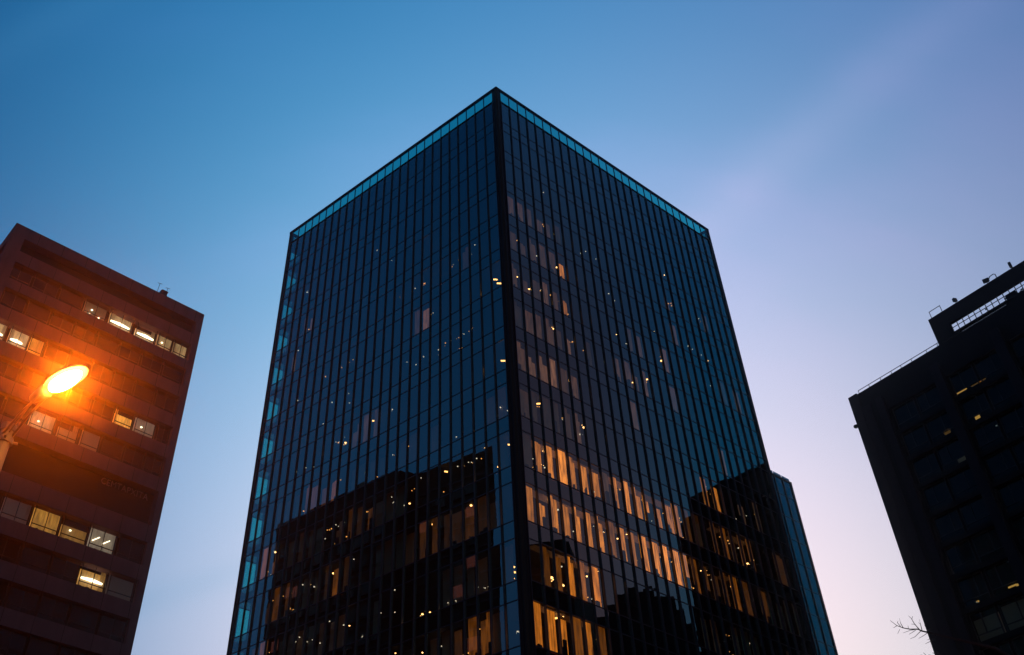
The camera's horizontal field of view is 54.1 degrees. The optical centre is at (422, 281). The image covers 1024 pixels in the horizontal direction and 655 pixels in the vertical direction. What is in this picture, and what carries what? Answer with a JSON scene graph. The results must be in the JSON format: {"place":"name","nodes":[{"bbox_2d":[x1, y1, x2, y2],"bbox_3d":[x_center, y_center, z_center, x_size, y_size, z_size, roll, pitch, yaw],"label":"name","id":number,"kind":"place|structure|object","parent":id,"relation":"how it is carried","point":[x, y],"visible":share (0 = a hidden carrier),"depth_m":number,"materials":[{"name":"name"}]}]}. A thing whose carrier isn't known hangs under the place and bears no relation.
{"place":"outdoors","nodes":[
{"label":"outdoors","id":0,"kind":"place"},
{"bbox_2d":[0,223,203,654],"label":"brown office building","id":1,"kind":"structure","parent":0,"point":[85,471],"depth_m":111.21,"materials":[{"name":"concrete"}]},
{"bbox_2d":[0,289,27,313],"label":"window","id":2,"kind":"structure","parent":1,"relation":"in","point":[12,301],"depth_m":114.68,"materials":[{"name":"brown glass"}]},
{"bbox_2d":[0,628,27,654],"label":"window","id":3,"kind":"structure","parent":1,"relation":"in","point":[11,639],"depth_m":94.89,"materials":[{"name":"black glass"}]},
{"bbox_2d":[2,397,31,423],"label":"window","id":4,"kind":"structure","parent":1,"relation":"in","point":[13,407],"depth_m":107.78,"materials":[{"name":"brown glass"}]},
{"bbox_2d":[0,494,33,524],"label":"window","id":5,"kind":"structure","parent":1,"relation":"in","point":[14,510],"depth_m":102.12,"materials":[{"name":"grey glass"}]},
{"bbox_2d":[6,326,31,349],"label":"window","id":6,"kind":"structure","parent":1,"relation":"in","point":[18,339],"depth_m":112.79,"materials":[{"name":"beige glass"}]},
{"bbox_2d":[18,367,45,387],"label":"window","id":7,"kind":"structure","parent":1,"relation":"in","point":[26,375],"depth_m":111.02,"materials":[{"name":"orange glass"}]},
{"bbox_2d":[25,300,51,324],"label":"window","id":8,"kind":"structure","parent":1,"relation":"in","point":[36,311],"depth_m":116.12,"materials":[{"name":"brown glass"}]},
{"bbox_2d":[25,636,58,654],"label":"window","id":9,"kind":"structure","parent":1,"relation":"in","point":[35,646],"depth_m":96.29,"materials":[{"name":"black glass"}]},
{"bbox_2d":[27,411,57,434],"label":"window","id":10,"kind":"structure","parent":1,"relation":"in","point":[38,420],"depth_m":109.38,"materials":[{"name":"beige glass"}]},
{"bbox_2d":[29,505,62,534],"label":"window","id":11,"kind":"structure","parent":1,"relation":"in","point":[42,520],"depth_m":103.62,"materials":[{"name":"yellow glass"}]},
{"bbox_2d":[58,287,85,309],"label":"window","id":12,"kind":"structure","parent":1,"relation":"in","point":[65,295],"depth_m":120.24,"materials":[{"name":"brown glass"}]},
{"bbox_2d":[58,515,91,544],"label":"window","id":13,"kind":"structure","parent":1,"relation":"in","point":[69,533],"depth_m":104.80,"materials":[{"name":"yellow glass"}]},
{"bbox_2d":[67,603,99,633],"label":"window","id":14,"kind":"structure","parent":1,"relation":"in","point":[80,614],"depth_m":100.64,"materials":[{"name":"brown glass"}]},
{"bbox_2d":[78,428,102,452],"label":"window","id":15,"kind":"structure","parent":1,"relation":"in","point":[88,440],"depth_m":112.00,"materials":[{"name":"brown glass"}]},
{"bbox_2d":[76,563,108,592],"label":"window","id":16,"kind":"structure","parent":1,"relation":"in","point":[87,579],"depth_m":103.45,"materials":[{"name":"yellow glass"}]},
{"bbox_2d":[89,361,113,385],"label":"window","id":17,"kind":"structure","parent":1,"relation":"in","point":[101,374],"depth_m":117.27,"materials":[{"name":"orange glass"}]},
{"bbox_2d":[87,525,118,554],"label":"window","id":18,"kind":"structure","parent":1,"relation":"in","point":[99,540],"depth_m":106.54,"materials":[{"name":"grey glass"}]},
{"bbox_2d":[105,573,136,601],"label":"window","id":19,"kind":"structure","parent":1,"relation":"in","point":[117,587],"depth_m":105.11,"materials":[{"name":"grey glass"}]},
{"bbox_2d":[111,371,134,395],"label":"window","id":20,"kind":"structure","parent":1,"relation":"in","point":[121,382],"depth_m":118.64,"materials":[{"name":"brown glass"}]},
{"bbox_2d":[116,535,144,564],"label":"window","id":21,"kind":"structure","parent":1,"relation":"in","point":[126,545],"depth_m":108.00,"materials":[{"name":"brown glass"}]},
{"bbox_2d":[132,415,157,438],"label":"window","id":22,"kind":"structure","parent":1,"relation":"in","point":[140,426],"depth_m":117.63,"materials":[{"name":"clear glass"}]},
{"bbox_2d":[0,0,1023,654],"label":"sky","id":23,"kind":"structure","parent":0,"point":[853,170],"materials":[{"name":"blue"}]},
{"bbox_2d":[848,261,1023,654],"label":"dark office building","id":24,"kind":"structure","parent":0,"point":[941,427],"depth_m":109.49,"materials":[{"name":"concrete"}]},
{"bbox_2d":[892,334,1023,428],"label":"window frame","id":25,"kind":"structure","parent":24,"relation":"in","point":[1018,357],"depth_m":113.68,"materials":[{"name":"black metal"}]},
{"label":"pavement","id":26,"kind":"structure","parent":0,"visible":0},
{"bbox_2d":[0,365,87,471],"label":"street lamp","id":27,"kind":"object","parent":26,"relation":"on","point":[65,378],"visible":1,"depth_m":12.69,"materials":[{"name":"orange glass"}]},
{"label":"ground","id":28,"kind":"structure","parent":0,"visible":0},
{"bbox_2d":[226,86,817,654],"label":"glass office tower","id":29,"kind":"structure","parent":28,"relation":"on","point":[508,406],"depth_m":75.61,"materials":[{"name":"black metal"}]},
{"bbox_2d":[313,616,324,654],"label":"window","id":30,"kind":"structure","parent":29,"relation":"in","point":[318,644],"depth_m":68.30,"materials":[{"name":"black glass"}]},
{"bbox_2d":[324,612,334,652],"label":"window","id":31,"kind":"structure","parent":29,"relation":"in","point":[329,635],"depth_m":67.76,"materials":[{"name":"black glass"}]},
{"bbox_2d":[335,608,345,648],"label":"window","id":32,"kind":"structure","parent":29,"relation":"in","point":[341,614],"depth_m":67.23,"materials":[{"name":"black glass"}]},
{"bbox_2d":[345,603,356,644],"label":"window","id":33,"kind":"structure","parent":29,"relation":"in","point":[351,617],"depth_m":66.70,"materials":[{"name":"black glass"}]},
{"bbox_2d":[349,550,359,588],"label":"window","id":34,"kind":"structure","parent":29,"relation":"in","point":[355,559],"depth_m":69.39,"materials":[{"name":"black glass"}]},
{"bbox_2d":[357,599,367,639],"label":"window","id":35,"kind":"structure","parent":29,"relation":"in","point":[362,611],"depth_m":66.18,"materials":[{"name":"black glass"}]},
{"bbox_2d":[360,545,370,583],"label":"window","id":36,"kind":"structure","parent":29,"relation":"in","point":[365,561],"depth_m":68.85,"materials":[{"name":"black glass"}]},
{"bbox_2d":[368,594,378,635],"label":"window","id":37,"kind":"structure","parent":29,"relation":"in","point":[374,601],"depth_m":65.65,"materials":[{"name":"black glass"}]},
{"bbox_2d":[371,540,381,579],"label":"window","id":38,"kind":"structure","parent":29,"relation":"in","point":[376,551],"depth_m":68.31,"materials":[{"name":"black glass"}]},
{"bbox_2d":[379,590,389,631],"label":"window","id":39,"kind":"structure","parent":29,"relation":"in","point":[385,596],"depth_m":65.12,"materials":[{"name":"black glass"}]},
{"bbox_2d":[382,535,392,574],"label":"window","id":40,"kind":"structure","parent":29,"relation":"in","point":[387,543],"depth_m":67.79,"materials":[{"name":"black glass"}]},
{"bbox_2d":[391,585,401,626],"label":"window","id":41,"kind":"structure","parent":29,"relation":"in","point":[397,591],"depth_m":64.61,"materials":[{"name":"black glass"}]},
{"bbox_2d":[393,531,403,569],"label":"window","id":42,"kind":"structure","parent":29,"relation":"in","point":[398,538],"depth_m":67.24,"materials":[{"name":"black glass"}]},
{"bbox_2d":[403,580,413,622],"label":"window","id":43,"kind":"structure","parent":29,"relation":"in","point":[408,587],"depth_m":64.08,"materials":[{"name":"black glass"}]},
{"bbox_2d":[404,526,414,565],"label":"window","id":44,"kind":"structure","parent":29,"relation":"in","point":[410,532],"depth_m":66.78,"materials":[{"name":"black glass"}]},
{"bbox_2d":[406,476,415,512],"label":"window","id":45,"kind":"structure","parent":29,"relation":"in","point":[411,482],"depth_m":69.40,"materials":[{"name":"black glass"}]},
{"bbox_2d":[415,575,425,617],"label":"window","id":46,"kind":"structure","parent":29,"relation":"in","point":[420,582],"depth_m":63.56,"materials":[{"name":"black glass"}]},
{"bbox_2d":[416,521,425,560],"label":"window","id":47,"kind":"structure","parent":29,"relation":"in","point":[421,527],"depth_m":66.21,"materials":[{"name":"black glass"}]},
{"bbox_2d":[417,470,426,507],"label":"window","id":48,"kind":"structure","parent":29,"relation":"in","point":[422,477],"depth_m":68.88,"materials":[{"name":"black glass"}]},
{"bbox_2d":[427,570,437,613],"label":"window","id":49,"kind":"structure","parent":29,"relation":"in","point":[432,578],"depth_m":63.05,"materials":[{"name":"black glass"}]},
{"bbox_2d":[428,515,437,555],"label":"window","id":50,"kind":"structure","parent":29,"relation":"in","point":[433,522],"depth_m":65.69,"materials":[{"name":"glass"}]},
{"bbox_2d":[428,465,437,502],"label":"window","id":51,"kind":"structure","parent":29,"relation":"in","point":[433,472],"depth_m":68.33,"materials":[{"name":"black glass"}]},
{"bbox_2d":[439,565,449,608],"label":"window","id":52,"kind":"structure","parent":29,"relation":"in","point":[444,575],"depth_m":62.51,"materials":[{"name":"black glass"}]},
{"bbox_2d":[440,510,449,550],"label":"window","id":53,"kind":"structure","parent":29,"relation":"in","point":[444,517],"depth_m":65.15,"materials":[{"name":"black glass"}]},
{"bbox_2d":[440,459,449,496],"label":"window","id":54,"kind":"structure","parent":29,"relation":"in","point":[445,466],"depth_m":67.82,"materials":[{"name":"black glass"}]},
{"bbox_2d":[451,454,460,491],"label":"window","id":55,"kind":"structure","parent":29,"relation":"in","point":[455,461],"depth_m":67.34,"materials":[{"name":"black glass"}]},
{"bbox_2d":[451,407,460,441],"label":"window","id":56,"kind":"structure","parent":29,"relation":"in","point":[455,414],"depth_m":69.97,"materials":[{"name":"blue glass"}]},
{"bbox_2d":[452,505,461,545],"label":"window","id":57,"kind":"structure","parent":29,"relation":"in","point":[457,511],"depth_m":64.64,"materials":[{"name":"brown glass"}]},
{"bbox_2d":[452,560,462,603],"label":"window","id":58,"kind":"structure","parent":29,"relation":"in","point":[457,570],"depth_m":61.96,"materials":[{"name":"black glass"}]},
{"bbox_2d":[462,401,471,436],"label":"window","id":59,"kind":"structure","parent":29,"relation":"in","point":[466,408],"depth_m":69.47,"materials":[{"name":"blue glass"}]},
{"bbox_2d":[463,448,472,486],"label":"window","id":60,"kind":"structure","parent":29,"relation":"in","point":[467,455],"depth_m":66.79,"materials":[{"name":"black glass"}]},
{"bbox_2d":[463,499,474,539],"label":"window","id":61,"kind":"structure","parent":29,"relation":"in","point":[469,530],"depth_m":64.10,"materials":[{"name":"brown glass"}]},
{"bbox_2d":[464,555,475,598],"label":"window","id":62,"kind":"structure","parent":29,"relation":"in","point":[469,563],"depth_m":61.44,"materials":[{"name":"black glass"}]},
{"bbox_2d":[465,616,476,654],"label":"window","id":63,"kind":"structure","parent":29,"relation":"in","point":[470,623],"depth_m":58.93,"materials":[{"name":"brown glass"}]},
{"bbox_2d":[473,395,483,430],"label":"window","id":64,"kind":"structure","parent":29,"relation":"in","point":[478,402],"depth_m":68.91,"materials":[{"name":"blue glass"}]},
{"bbox_2d":[474,442,485,480],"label":"window","id":65,"kind":"structure","parent":29,"relation":"in","point":[480,472],"depth_m":66.27,"materials":[{"name":"black glass"}]},
{"bbox_2d":[476,494,486,534],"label":"window","id":66,"kind":"structure","parent":29,"relation":"in","point":[481,504],"depth_m":63.58,"materials":[{"name":"brown glass"}]},
{"bbox_2d":[477,550,488,593],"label":"window","id":67,"kind":"structure","parent":29,"relation":"in","point":[482,558],"depth_m":60.92,"materials":[{"name":"black glass"}]},
{"bbox_2d":[478,610,490,654],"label":"window","id":68,"kind":"structure","parent":29,"relation":"in","point":[484,618],"depth_m":58.26,"materials":[{"name":"brown glass"}]},
{"bbox_2d":[485,389,495,424],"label":"window","id":69,"kind":"structure","parent":29,"relation":"in","point":[490,412],"depth_m":68.42,"materials":[{"name":"blue glass"}]},
{"bbox_2d":[486,437,497,475],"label":"window","id":70,"kind":"structure","parent":29,"relation":"in","point":[491,445],"depth_m":65.73,"materials":[{"name":"blue glass"}]},
{"bbox_2d":[488,488,499,529],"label":"window","id":71,"kind":"structure","parent":29,"relation":"in","point":[493,496],"depth_m":63.05,"materials":[{"name":"black glass"}]},
{"bbox_2d":[490,544,502,588],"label":"window","id":72,"kind":"structure","parent":29,"relation":"in","point":[495,552],"depth_m":60.40,"materials":[{"name":"black glass"}]},
{"bbox_2d":[492,605,505,653],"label":"window","id":73,"kind":"structure","parent":29,"relation":"in","point":[498,624],"depth_m":57.71,"materials":[{"name":"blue glass"}]},
{"bbox_2d":[496,383,507,418],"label":"window","id":74,"kind":"structure","parent":29,"relation":"in","point":[502,406],"depth_m":67.90,"materials":[{"name":"blue glass"}]},
{"bbox_2d":[498,431,510,469],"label":"window","id":75,"kind":"structure","parent":29,"relation":"in","point":[504,444],"depth_m":65.22,"materials":[{"name":"blue glass"}]},
{"bbox_2d":[501,482,513,523],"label":"window","id":76,"kind":"structure","parent":29,"relation":"in","point":[506,491],"depth_m":62.55,"materials":[{"name":"blue glass"}]},
{"bbox_2d":[503,539,516,583],"bbox_3d":[5.287,16.804,59.861,1.003,2.700,0.002,-32,-52,30],"label":"window","id":77,"kind":"structure","parent":29,"relation":"in","point":[508,547],"depth_m":59.87,"materials":[{"name":"blue glass"}]},
{"bbox_2d":[506,600,519,648],"bbox_3d":[5.227,19.687,57.191,1.003,2.700,0.001,-31,-52,30],"label":"window","id":78,"kind":"structure","parent":29,"relation":"in","point":[512,616],"depth_m":57.19,"materials":[{"name":"blue glass"}]},
{"bbox_2d":[231,104,809,654],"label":"window","id":79,"kind":"structure","parent":29,"relation":"in","point":[457,628],"depth_m":79.69,"materials":[{"name":"blue glass"}]},
{"bbox_2d":[522,431,534,469],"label":"window","id":80,"kind":"structure","parent":29,"relation":"in","point":[527,438],"depth_m":65.15,"materials":[{"name":"grey glass"}]},
{"bbox_2d":[526,483,538,523],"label":"window","id":81,"kind":"structure","parent":29,"relation":"in","point":[532,509],"depth_m":62.49,"materials":[{"name":"orange glass"}]},
{"bbox_2d":[529,539,542,583],"bbox_3d":[6.774,16.779,59.800,1.007,2.700,0.001,28,-49,-26],"label":"window","id":82,"kind":"structure","parent":29,"relation":"in","point":[535,553],"depth_m":59.82,"materials":[{"name":"black glass"}]},
{"bbox_2d":[533,600,546,648],"bbox_3d":[6.714,19.657,57.430,0.807,3.115,1.035,1,-43,0],"label":"window","id":83,"kind":"structure","parent":29,"relation":"in","point":[539,610],"depth_m":57.15,"materials":[{"name":"orange glass"}]},
{"bbox_2d":[534,436,546,474],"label":"window","id":84,"kind":"structure","parent":29,"relation":"in","point":[539,444],"depth_m":65.61,"materials":[{"name":"orange glass"}]},
{"bbox_2d":[538,488,550,528],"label":"window","id":85,"kind":"structure","parent":29,"relation":"in","point":[543,495],"depth_m":62.95,"materials":[{"name":"orange glass"}]},
{"bbox_2d":[542,544,555,588],"bbox_3d":[7.599,17.389,60.708,0.808,3.065,1.486,1,-43,0],"label":"window","id":86,"kind":"structure","parent":29,"relation":"in","point":[548,562],"depth_m":60.27,"materials":[{"name":"brown glass"}]},
{"bbox_2d":[546,442,557,479],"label":"window","id":87,"kind":"structure","parent":29,"relation":"in","point":[551,451],"depth_m":66.08,"materials":[{"name":"orange glass"}]},
{"bbox_2d":[546,605,560,653],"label":"window","id":88,"kind":"structure","parent":29,"relation":"in","point":[552,613],"depth_m":57.59,"materials":[{"name":"orange glass"}]},
{"bbox_2d":[550,494,562,534],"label":"window","id":89,"kind":"structure","parent":29,"relation":"in","point":[555,501],"depth_m":63.41,"materials":[{"name":"orange glass"}]},
{"bbox_2d":[555,550,567,593],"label":"window","id":90,"kind":"structure","parent":29,"relation":"in","point":[561,572],"depth_m":60.74,"materials":[{"name":"brown glass"}]},
{"bbox_2d":[557,447,569,485],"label":"window","id":91,"kind":"structure","parent":29,"relation":"in","point":[562,455],"depth_m":66.55,"materials":[{"name":"orange glass"}]},
{"bbox_2d":[560,611,573,654],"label":"window","id":92,"kind":"structure","parent":29,"relation":"in","point":[565,619],"depth_m":58.09,"materials":[{"name":"orange glass"}]},
{"bbox_2d":[562,499,574,539],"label":"window","id":93,"kind":"structure","parent":29,"relation":"in","point":[567,506],"depth_m":63.88,"materials":[{"name":"orange glass"}]},
{"bbox_2d":[567,555,580,598],"bbox_3d":[9.257,18.247,61.561,0.805,3.015,1.346,1,-43,0],"label":"window","id":94,"kind":"structure","parent":29,"relation":"in","point":[572,562],"depth_m":61.19,"materials":[{"name":"orange glass"}]},
{"bbox_2d":[569,453,580,490],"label":"window","id":95,"kind":"structure","parent":29,"relation":"in","point":[574,466],"depth_m":67.00,"materials":[{"name":"orange glass"}]},
{"bbox_2d":[572,615,585,654],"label":"window","id":96,"kind":"structure","parent":29,"relation":"in","point":[579,636],"depth_m":58.66,"materials":[{"name":"brown glass"}]},
{"bbox_2d":[574,504,586,544],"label":"window","id":97,"kind":"structure","parent":29,"relation":"in","point":[579,514],"depth_m":64.32,"materials":[{"name":"orange glass"}]},
{"bbox_2d":[579,560,592,602],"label":"window","id":98,"kind":"structure","parent":29,"relation":"in","point":[584,567],"depth_m":61.65,"materials":[{"name":"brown glass"}]},
{"bbox_2d":[585,509,598,549],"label":"window","id":99,"kind":"structure","parent":29,"relation":"in","point":[590,516],"depth_m":64.80,"materials":[{"name":"orange glass"}]},
{"bbox_2d":[591,565,604,607],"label":"window","id":100,"kind":"structure","parent":29,"relation":"in","point":[596,572],"depth_m":62.12,"materials":[{"name":"orange glass"}]},
{"bbox_2d":[597,515,609,554],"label":"window","id":101,"kind":"structure","parent":29,"relation":"in","point":[602,526],"depth_m":65.25,"materials":[{"name":"orange glass"}]},
{"bbox_2d":[603,570,616,612],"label":"window","id":102,"kind":"structure","parent":29,"relation":"in","point":[608,577],"depth_m":62.58,"materials":[{"name":"grey glass"}]},
{"bbox_2d":[608,520,621,559],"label":"window","id":103,"kind":"structure","parent":29,"relation":"in","point":[613,530],"depth_m":65.71,"materials":[{"name":"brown glass"}]},
{"bbox_2d":[615,575,628,617],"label":"window","id":104,"kind":"structure","parent":29,"relation":"in","point":[620,584],"depth_m":63.04,"materials":[{"name":"black glass"}]},
{"bbox_2d":[619,525,632,564],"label":"window","id":105,"kind":"structure","parent":29,"relation":"in","point":[624,534],"depth_m":66.18,"materials":[{"name":"orange glass"}]},
{"bbox_2d":[626,579,640,621],"bbox_3d":[13.403,20.331,63.486,1.007,2.700,0.001,28,-49,-26],"label":"window","id":106,"kind":"structure","parent":29,"relation":"in","point":[631,586],"depth_m":63.50,"materials":[{"name":"black glass"}]},
{"bbox_2d":[630,530,643,568],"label":"window","id":107,"kind":"structure","parent":29,"relation":"in","point":[635,539],"depth_m":66.65,"materials":[{"name":"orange glass"}]},
{"bbox_2d":[638,584,651,626],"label":"window","id":108,"kind":"structure","parent":29,"relation":"in","point":[643,595],"depth_m":63.97,"materials":[{"name":"black glass"}]},
{"bbox_2d":[649,589,662,630],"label":"window","id":109,"kind":"structure","parent":29,"relation":"in","point":[654,599],"depth_m":64.42,"materials":[{"name":"black glass"}]},
{"bbox_2d":[660,593,674,635],"bbox_3d":[15.889,21.662,64.868,1.007,2.700,0.001,28,-49,-26],"label":"window","id":110,"kind":"structure","parent":29,"relation":"in","point":[665,603],"depth_m":64.88,"materials":[{"name":"black glass"}]},
{"bbox_2d":[671,598,685,639],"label":"window","id":111,"kind":"structure","parent":29,"relation":"in","point":[677,615],"depth_m":65.34,"materials":[{"name":"black glass"}]},
{"bbox_2d":[681,602,695,643],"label":"window","id":112,"kind":"structure","parent":29,"relation":"in","point":[686,608],"depth_m":65.81,"materials":[{"name":"blue glass"}]},
{"bbox_2d":[771,470,837,654],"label":"blue glass building","id":113,"kind":"structure","parent":28,"relation":"on","point":[825,644],"depth_m":146.86,"materials":[{"name":"blue glass"}]},
{"bbox_2d":[771,470,835,654],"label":"window","id":114,"kind":"structure","parent":113,"relation":"in","point":[793,535],"depth_m":146.82,"materials":[{"name":"blue glass"}]},
{"bbox_2d":[890,616,1009,654],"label":"bare tree","id":115,"kind":"object","parent":28,"relation":"on","point":[1000,651],"visible":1,"depth_m":18.18,"materials":[{"name":"brown plant"}]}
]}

